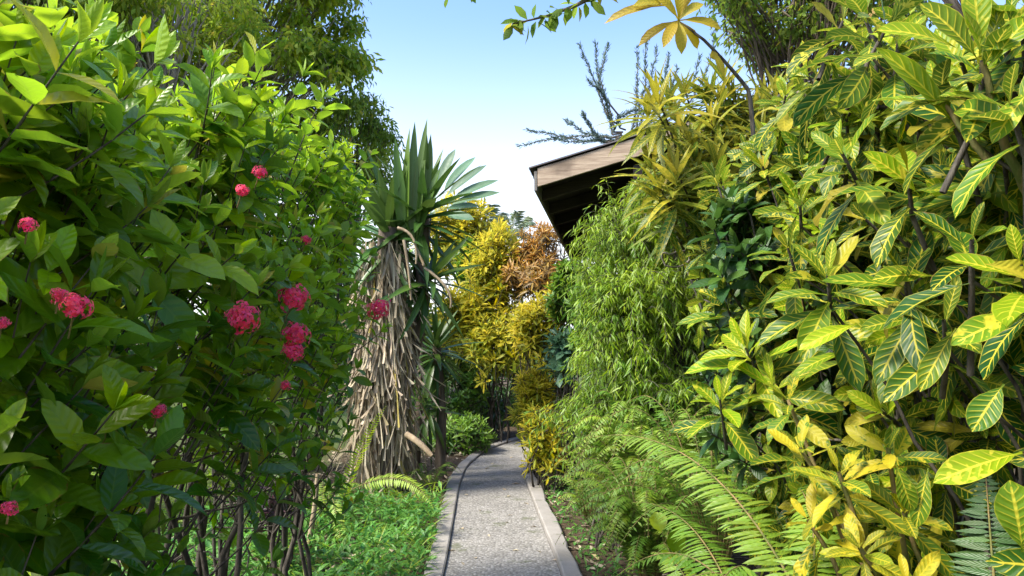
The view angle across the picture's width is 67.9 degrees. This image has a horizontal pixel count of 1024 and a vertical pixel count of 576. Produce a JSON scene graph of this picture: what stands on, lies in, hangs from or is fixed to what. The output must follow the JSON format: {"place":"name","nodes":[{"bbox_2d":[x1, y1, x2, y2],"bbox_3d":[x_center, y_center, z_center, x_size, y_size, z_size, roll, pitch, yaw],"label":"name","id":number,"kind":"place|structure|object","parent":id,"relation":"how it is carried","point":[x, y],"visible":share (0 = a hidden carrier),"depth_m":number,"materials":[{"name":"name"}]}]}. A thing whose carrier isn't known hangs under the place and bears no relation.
{"place":"outdoors","nodes":[
{"label":"outdoors","id":0,"kind":"place"},
{"bbox_2d":[444,432,567,575],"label":"path","id":1,"kind":"structure","parent":0,"point":[495,553],"depth_m":6.57,"materials":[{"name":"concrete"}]},
{"bbox_2d":[30,358,996,575],"bbox_3d":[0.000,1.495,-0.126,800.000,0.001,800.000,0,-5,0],"label":"ground","id":2,"kind":"structure","parent":0,"point":[739,561],"depth_m":6.96,"materials":[{"name":"brown soil"}]},
{"bbox_2d":[1,0,165,224],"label":"green tree","id":3,"kind":"object","parent":2,"relation":"on","point":[123,14],"visible":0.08,"depth_m":17.46,"materials":[{"name":"green plant"}]},
{"bbox_2d":[12,253,160,367],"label":"background bush","id":4,"kind":"object","parent":2,"relation":"on","point":[123,303],"visible":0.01,"depth_m":6.72,"materials":[{"name":"green plant"}]},
{"bbox_2d":[0,0,200,575],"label":"flowering shrub","id":5,"kind":"object","parent":2,"relation":"on","point":[46,485],"visible":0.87,"depth_m":1.41,"materials":[{"name":"green plant"}]},
{"bbox_2d":[13,0,273,371],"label":"brownish tree","id":6,"kind":"object","parent":2,"relation":"on","point":[219,7],"visible":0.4,"depth_m":19.76,"materials":[{"name":"green plant"}]},
{"bbox_2d":[0,0,290,575],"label":"flowering shrub","id":7,"kind":"object","parent":2,"relation":"on","point":[62,542],"visible":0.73,"depth_m":1.63,"materials":[{"name":"green plant"}]},
{"bbox_2d":[27,464,273,575],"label":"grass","id":8,"kind":"structure","parent":2,"relation":"on","point":[180,521],"depth_m":7.47,"materials":[{"name":"green plant"}]},
{"bbox_2d":[9,0,336,575],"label":"flowering shrub","id":9,"kind":"object","parent":2,"relation":"on","point":[232,122],"visible":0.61,"depth_m":2.50,"materials":[{"name":"green plant"}]},
{"bbox_2d":[130,250,314,486],"bbox_3d":[-3.386,0.653,8.559,2.472,3.148,2.102,0,-5,0],"label":"background bush","id":10,"kind":"object","parent":2,"relation":"on","point":[197,332],"visible":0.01,"depth_m":8.11,"materials":[{"name":"green plant"}]},
{"bbox_2d":[120,58,372,575],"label":"flowering shrub","id":11,"kind":"object","parent":2,"relation":"on","point":[320,360],"visible":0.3,"depth_m":3.60,"materials":[{"name":"green plant"}]},
{"bbox_2d":[143,0,384,335],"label":"olive tree","id":12,"kind":"object","parent":2,"relation":"on","point":[335,57],"visible":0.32,"depth_m":23.99,"materials":[{"name":"green plant"}]},
{"bbox_2d":[139,118,392,575],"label":"flowering shrub","id":13,"kind":"object","parent":2,"relation":"on","point":[355,179],"visible":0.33,"depth_m":4.21,"materials":[{"name":"green plant"}]},
{"bbox_2d":[243,478,311,567],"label":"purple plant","id":14,"kind":"object","parent":2,"relation":"on","point":[271,504],"visible":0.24,"depth_m":5.07,"materials":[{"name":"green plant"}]},
{"bbox_2d":[108,477,454,575],"bbox_3d":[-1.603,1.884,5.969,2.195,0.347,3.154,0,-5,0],"label":"ground cover","id":15,"kind":"object","parent":2,"relation":"on","point":[368,530],"visible":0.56,"depth_m":5.66,"materials":[{"name":"green plant"}]},
{"bbox_2d":[281,494,288,551],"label":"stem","id":16,"kind":"object","parent":2,"relation":"on","point":[287,505],"visible":0.04,"depth_m":4.98,"materials":[{"name":"brown plant"}]},
{"bbox_2d":[260,239,362,471],"bbox_3d":[-2.538,0.747,9.730,1.735,3.160,1.810,0,-5,0],"label":"background bush","id":17,"kind":"object","parent":2,"relation":"on","point":[334,385],"visible":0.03,"depth_m":9.60,"materials":[{"name":"green plant"}]},
{"bbox_2d":[307,473,318,548],"bbox_3d":[-1.516,1.704,5.777,0.091,0.577,0.048,0,-5,0],"label":"wooden stake","id":18,"kind":"object","parent":2,"relation":"on","point":[314,508],"visible":0.58,"depth_m":5.76,"materials":[{"name":"beige wood"}]},
{"bbox_2d":[267,85,405,392],"bbox_3d":[-6.183,-1.813,26.119,5.404,11.009,5.580,0,-5,0],"label":"green tree","id":19,"kind":"object","parent":2,"relation":"on","point":[372,134],"visible":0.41,"depth_m":25.69,"materials":[{"name":"green plant"}]},
{"bbox_2d":[304,406,433,545],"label":"fern","id":20,"kind":"object","parent":2,"relation":"on","point":[396,482],"visible":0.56,"depth_m":6.27,"materials":[{"name":"green plant"}]},
{"bbox_2d":[335,211,446,405],"bbox_3d":[-2.231,0.521,12.567,1.968,4.084,2.169,3,-6,-36],"label":"background bush","id":21,"kind":"object","parent":2,"relation":"on","point":[367,217],"visible":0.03,"depth_m":12.60,"materials":[{"name":"green plant"}]},
{"bbox_2d":[327,121,492,496],"bbox_3d":[-1.270,0.431,8.357,2.138,4.572,1.970,0,-5,0],"label":"screw pine","id":22,"kind":"object","parent":2,"relation":"on","point":[401,209],"visible":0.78,"depth_m":8.13,"materials":[{"name":"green plant"}]},
{"bbox_2d":[404,432,433,457],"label":"broken stalk","id":23,"kind":"object","parent":22,"relation":"attached to","point":[418,442],"visible":1,"depth_m":7.84,"materials":[{"name":"beige plant"}]},
{"bbox_2d":[398,462,461,490],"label":"fern","id":24,"kind":"object","parent":2,"relation":"on","point":[437,474],"visible":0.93,"depth_m":8.18,"materials":[{"name":"green plant"}]},
{"bbox_2d":[405,304,480,368],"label":"distant tree","id":25,"kind":"object","parent":2,"relation":"on","point":[431,328],"visible":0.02,"depth_m":27.74,"materials":[{"name":"green plant"}]},
{"bbox_2d":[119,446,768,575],"bbox_3d":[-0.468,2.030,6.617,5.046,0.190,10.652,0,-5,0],"label":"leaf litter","id":26,"kind":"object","parent":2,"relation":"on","point":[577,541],"visible":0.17,"depth_m":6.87,"materials":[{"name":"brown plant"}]},
{"bbox_2d":[411,304,484,478],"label":"sword leaf plant","id":27,"kind":"object","parent":2,"relation":"on","point":[438,337],"visible":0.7,"depth_m":9.06,"materials":[{"name":"green plant"}]},
{"bbox_2d":[415,349,491,432],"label":"dark bush","id":28,"kind":"object","parent":2,"relation":"on","point":[469,387],"visible":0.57,"depth_m":12.55,"materials":[{"name":"green plant"}]},
{"bbox_2d":[411,150,499,471],"bbox_3d":[-0.697,0.230,9.617,0.975,4.161,0.656,3,-6,-32],"label":"paddle leaf palm","id":29,"kind":"object","parent":2,"relation":"on","point":[458,171],"visible":0.6,"depth_m":9.79,"materials":[{"name":"green plant"}]},
{"bbox_2d":[410,190,507,418],"bbox_3d":[-1.011,0.366,15.229,2.201,4.833,1.962,0,-5,0],"label":"yellow croton","id":30,"kind":"object","parent":2,"relation":"on","point":[472,227],"visible":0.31,"depth_m":15.03,"materials":[{"name":"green plant"}]},
{"bbox_2d":[422,410,497,455],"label":"green bush","id":31,"kind":"object","parent":2,"relation":"on","point":[471,434],"visible":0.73,"depth_m":11.16,"materials":[{"name":"green plant"}]},
{"bbox_2d":[449,232,486,412],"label":"green croton","id":32,"kind":"object","parent":2,"relation":"on","point":[459,262],"visible":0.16,"depth_m":14.18,"materials":[{"name":"green plant"}]},
{"bbox_2d":[427,274,513,418],"bbox_3d":[-0.738,1.188,13.355,1.718,2.886,1.930,0,-5,0],"label":"yellow croton","id":33,"kind":"object","parent":2,"relation":"on","point":[462,304],"visible":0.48,"depth_m":12.92,"materials":[{"name":"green plant"}]},
{"bbox_2d":[451,385,506,434],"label":"dark bush","id":34,"kind":"object","parent":2,"relation":"on","point":[501,406],"visible":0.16,"depth_m":13.72,"materials":[{"name":"green plant"}]},
{"bbox_2d":[472,204,510,385],"bbox_3d":[-0.965,0.367,26.131,2.315,6.665,2.210,-2,-5,27],"label":"palm tree","id":35,"kind":"object","parent":2,"relation":"on","point":[495,210],"visible":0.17,"depth_m":25.98,"materials":[{"name":"green plant"}]},
{"bbox_2d":[451,301,535,442],"bbox_3d":[-0.196,1.393,12.688,1.789,2.364,1.606,0,-5,0],"label":"yellow croton","id":36,"kind":"object","parent":2,"relation":"on","point":[496,346],"visible":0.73,"depth_m":12.43,"materials":[{"name":"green plant"}]},
{"bbox_2d":[457,217,532,439],"bbox_3d":[-0.230,0.665,13.222,1.537,3.900,1.418,0,-5,0],"label":"yellow croton","id":37,"kind":"object","parent":2,"relation":"on","point":[495,247],"visible":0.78,"depth_m":13.05,"materials":[{"name":"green plant"}]},
{"bbox_2d":[424,428,565,575],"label":"path kerb","id":38,"kind":"structure","parent":2,"relation":"on","point":[442,541],"depth_m":6.76,"materials":[{"name":"concrete"}]},
{"bbox_2d":[498,396,518,426],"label":"dark bush","id":39,"kind":"object","parent":2,"relation":"on","point":[512,424],"visible":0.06,"depth_m":15.53,"materials":[{"name":"green plant"}]},
{"bbox_2d":[483,210,535,303],"bbox_3d":[0.015,0.514,23.944,1.927,6.010,1.845,0,-5,0],"label":"palm tree","id":40,"kind":"object","parent":2,"relation":"on","point":[526,222],"visible":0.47,"depth_m":24.04,"materials":[{"name":"green plant"}]},
{"bbox_2d":[486,350,536,426],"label":"dark bush","id":41,"kind":"object","parent":2,"relation":"on","point":[512,395],"visible":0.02,"depth_m":15.25,"materials":[{"name":"green plant"}]},
{"bbox_2d":[502,360,561,477],"bbox_3d":[0.262,1.569,9.136,0.682,1.421,0.702,-3,-6,30],"label":"yellow croton","id":42,"kind":"object","parent":2,"relation":"on","point":[535,386],"visible":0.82,"depth_m":9.05,"materials":[{"name":"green plant"}]},
{"bbox_2d":[497,220,567,438],"bbox_3d":[0.460,0.668,12.989,1.806,3.857,1.666,5,-7,-44],"label":"orange croton","id":43,"kind":"object","parent":2,"relation":"on","point":[537,270],"visible":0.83,"depth_m":12.79,"materials":[{"name":"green plant"}]},
{"bbox_2d":[503,281,572,472],"bbox_3d":[0.360,1.111,9.541,1.002,2.398,0.936,-2,-5,26],"label":"yellow croton","id":44,"kind":"object","parent":2,"relation":"on","point":[533,328],"visible":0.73,"depth_m":9.43,"materials":[{"name":"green plant"}]},
{"bbox_2d":[514,401,569,492],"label":"yellow croton","id":45,"kind":"object","parent":2,"relation":"on","point":[541,450],"visible":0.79,"depth_m":8.16,"materials":[{"name":"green plant"}]},
{"bbox_2d":[522,436,581,575],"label":"path kerb","id":46,"kind":"structure","parent":2,"relation":"on","point":[567,564],"depth_m":6.22,"materials":[{"name":"concrete"}]},
{"bbox_2d":[536,325,583,486],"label":"blue green plant","id":47,"kind":"object","parent":2,"relation":"on","point":[560,352],"visible":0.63,"depth_m":8.56,"materials":[{"name":"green plant"}]},
{"bbox_2d":[532,345,589,454],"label":"shaded shrub","id":48,"kind":"object","parent":2,"relation":"on","point":[551,377],"visible":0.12,"depth_m":10.37,"materials":[{"name":"green plant"}]},
{"bbox_2d":[542,256,588,477],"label":"leafy bush","id":49,"kind":"object","parent":2,"relation":"on","point":[556,304],"visible":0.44,"depth_m":9.13,"materials":[{"name":"green plant"}]},
{"bbox_2d":[543,459,604,524],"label":"fern","id":50,"kind":"object","parent":2,"relation":"on","point":[584,511],"visible":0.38,"depth_m":6.63,"materials":[{"name":"green plant"}]},
{"bbox_2d":[539,463,637,575],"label":"ground cover","id":51,"kind":"object","parent":2,"relation":"on","point":[616,566],"visible":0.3,"depth_m":5.93,"materials":[{"name":"green plant"}]},
{"bbox_2d":[563,255,617,480],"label":"leafy bush","id":52,"kind":"object","parent":2,"relation":"on","point":[571,345],"visible":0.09,"depth_m":7.95,"materials":[{"name":"green plant"}]},
{"bbox_2d":[516,29,715,147],"bbox_3d":[2.157,-1.264,15.726,4.270,8.187,1.090,0,-5,5],"label":"conifer","id":53,"kind":"object","parent":2,"relation":"on","point":[598,85],"visible":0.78,"depth_m":15.87,"materials":[{"name":"grey plant"}]},
{"bbox_2d":[524,350,723,556],"bbox_3d":[0.894,1.226,5.796,1.680,1.540,1.597,0,-5,0],"label":"feathery bush","id":54,"kind":"object","parent":2,"relation":"on","point":[600,406],"visible":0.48,"depth_m":5.63,"materials":[{"name":"green plant"}]},
{"bbox_2d":[539,390,724,524],"bbox_3d":[0.941,1.287,5.329,1.504,1.132,1.508,0,-5,0],"label":"fern","id":55,"kind":"object","parent":2,"relation":"on","point":[629,456],"visible":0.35,"depth_m":5.17,"materials":[{"name":"green plant"}]},
{"bbox_2d":[555,457,723,575],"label":"fern","id":56,"kind":"object","parent":2,"relation":"on","point":[646,539],"visible":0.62,"depth_m":4.46,"materials":[{"name":"green plant"}]},
{"bbox_2d":[556,155,749,531],"bbox_3d":[1.286,0.496,6.088,1.938,3.043,1.944,0,-5,0],"label":"feathery bush","id":57,"kind":"object","parent":2,"relation":"on","point":[644,301],"visible":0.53,"depth_m":5.73,"materials":[{"name":"green plant"}]},
{"bbox_2d":[649,512,687,567],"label":"broad leaf weed","id":58,"kind":"object","parent":2,"relation":"on","point":[660,527],"visible":0.46,"depth_m":3.48,"materials":[{"name":"green plant"}]},
{"bbox_2d":[604,0,763,575],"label":"slender croton","id":59,"kind":"object","parent":2,"relation":"on","point":[679,30],"visible":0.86,"depth_m":4.53,"materials":[{"name":"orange plant"}]},
{"bbox_2d":[576,395,792,575],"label":"fern","id":60,"kind":"object","parent":2,"relation":"on","point":[695,509],"visible":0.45,"depth_m":4.04,"materials":[{"name":"green plant"}]},
{"bbox_2d":[661,250,714,550],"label":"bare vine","id":61,"kind":"object","parent":2,"relation":"on","point":[695,291],"visible":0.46,"depth_m":5.48,"materials":[{"name":"brown plant"}]},
{"bbox_2d":[591,53,810,534],"bbox_3d":[1.497,0.063,5.466,1.576,3.798,2.638,-4,-6,38],"label":"narrow leaf croton","id":62,"kind":"object","parent":2,"relation":"on","point":[690,156],"visible":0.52,"depth_m":5.09,"materials":[{"name":"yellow plant"}]},
{"bbox_2d":[656,302,749,525],"bbox_3d":[1.710,1.040,6.845,1.189,2.093,1.225,0,-5,0],"label":"dark shrub","id":63,"kind":"object","parent":2,"relation":"on","point":[685,354],"visible":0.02,"depth_m":6.56,"materials":[{"name":"green plant"}]},
{"bbox_2d":[444,0,973,43],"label":"overhanging tree","id":64,"kind":"object","parent":2,"relation":"on","point":[550,25],"visible":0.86,"depth_m":3.94,"materials":[{"name":"green plant"}]},
{"bbox_2d":[588,433,845,575],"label":"fern","id":65,"kind":"object","parent":2,"relation":"on","point":[724,504],"visible":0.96,"depth_m":2.77,"materials":[{"name":"green plant"}]},
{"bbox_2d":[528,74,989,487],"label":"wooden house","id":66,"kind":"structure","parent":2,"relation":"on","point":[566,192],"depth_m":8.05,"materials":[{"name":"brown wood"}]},
{"bbox_2d":[674,163,917,575],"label":"croton","id":67,"kind":"object","parent":2,"relation":"on","point":[695,274],"visible":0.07,"depth_m":4.65,"materials":[{"name":"green plant"}]},
{"bbox_2d":[693,0,939,91],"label":"dark tree","id":68,"kind":"object","parent":2,"relation":"on","point":[760,45],"visible":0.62,"depth_m":8.25,"materials":[{"name":"green plant"}]},
{"bbox_2d":[668,58,1020,575],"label":"croton","id":69,"kind":"object","parent":2,"relation":"on","point":[763,165],"visible":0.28,"depth_m":3.23,"materials":[{"name":"green plant"}]},
{"bbox_2d":[743,370,958,575],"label":"yellow croton","id":70,"kind":"object","parent":2,"relation":"on","point":[822,498],"visible":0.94,"depth_m":2.10,"materials":[{"name":"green plant"}]},
{"bbox_2d":[680,48,1023,524],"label":"background bush","id":71,"kind":"object","parent":2,"relation":"on","point":[735,228],"visible":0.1,"depth_m":3.45,"materials":[{"name":"green plant"}]},
{"bbox_2d":[747,0,1023,575],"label":"croton","id":72,"kind":"object","parent":2,"relation":"on","point":[866,407],"visible":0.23,"depth_m":2.54,"materials":[{"name":"green plant"}]},
{"bbox_2d":[759,0,1023,575],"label":"croton","id":73,"kind":"object","parent":2,"relation":"on","point":[895,378],"visible":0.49,"depth_m":2.08,"materials":[{"name":"green plant"}]},
{"bbox_2d":[799,0,1023,575],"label":"croton","id":74,"kind":"object","parent":2,"relation":"on","point":[989,120],"visible":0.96,"depth_m":1.66,"materials":[{"name":"green plant"}]},
{"bbox_2d":[810,37,1014,473],"bbox_3d":[3.477,0.017,5.622,2.384,3.952,2.310,0,-5,0],"label":"dark tree","id":75,"kind":"object","parent":2,"relation":"on","point":[814,74],"depth_m":5.72,"materials":[{"name":"green plant"}]},
{"bbox_2d":[948,475,1023,575],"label":"fern","id":76,"kind":"object","parent":2,"relation":"on","point":[976,539],"visible":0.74,"depth_m":1.80,"materials":[{"name":"green plant"}]},
{"bbox_2d":[13,0,1023,335],"label":"sky","id":77,"kind":"structure","parent":0,"point":[451,68],"materials":[{"name":"blue"}]},
{"bbox_2d":[700,92,810,511],"bbox_3d":[2.162,0.206,6.341,1.285,3.663,1.286,4,-6,-37],"label":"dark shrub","id":78,"kind":"object","parent":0,"point":[759,120],"visible":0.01,"depth_m":6.27,"materials":[{"name":"green plant"}]},
{"bbox_2d":[804,3,894,66],"bbox_3d":[5.718,-1.301,12.631,1.633,7.726,1.647,-1,-5,16],"label":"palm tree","id":79,"kind":"object","parent":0,"point":[870,15],"visible":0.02,"depth_m":12.23,"materials":[{"name":"green plant"}]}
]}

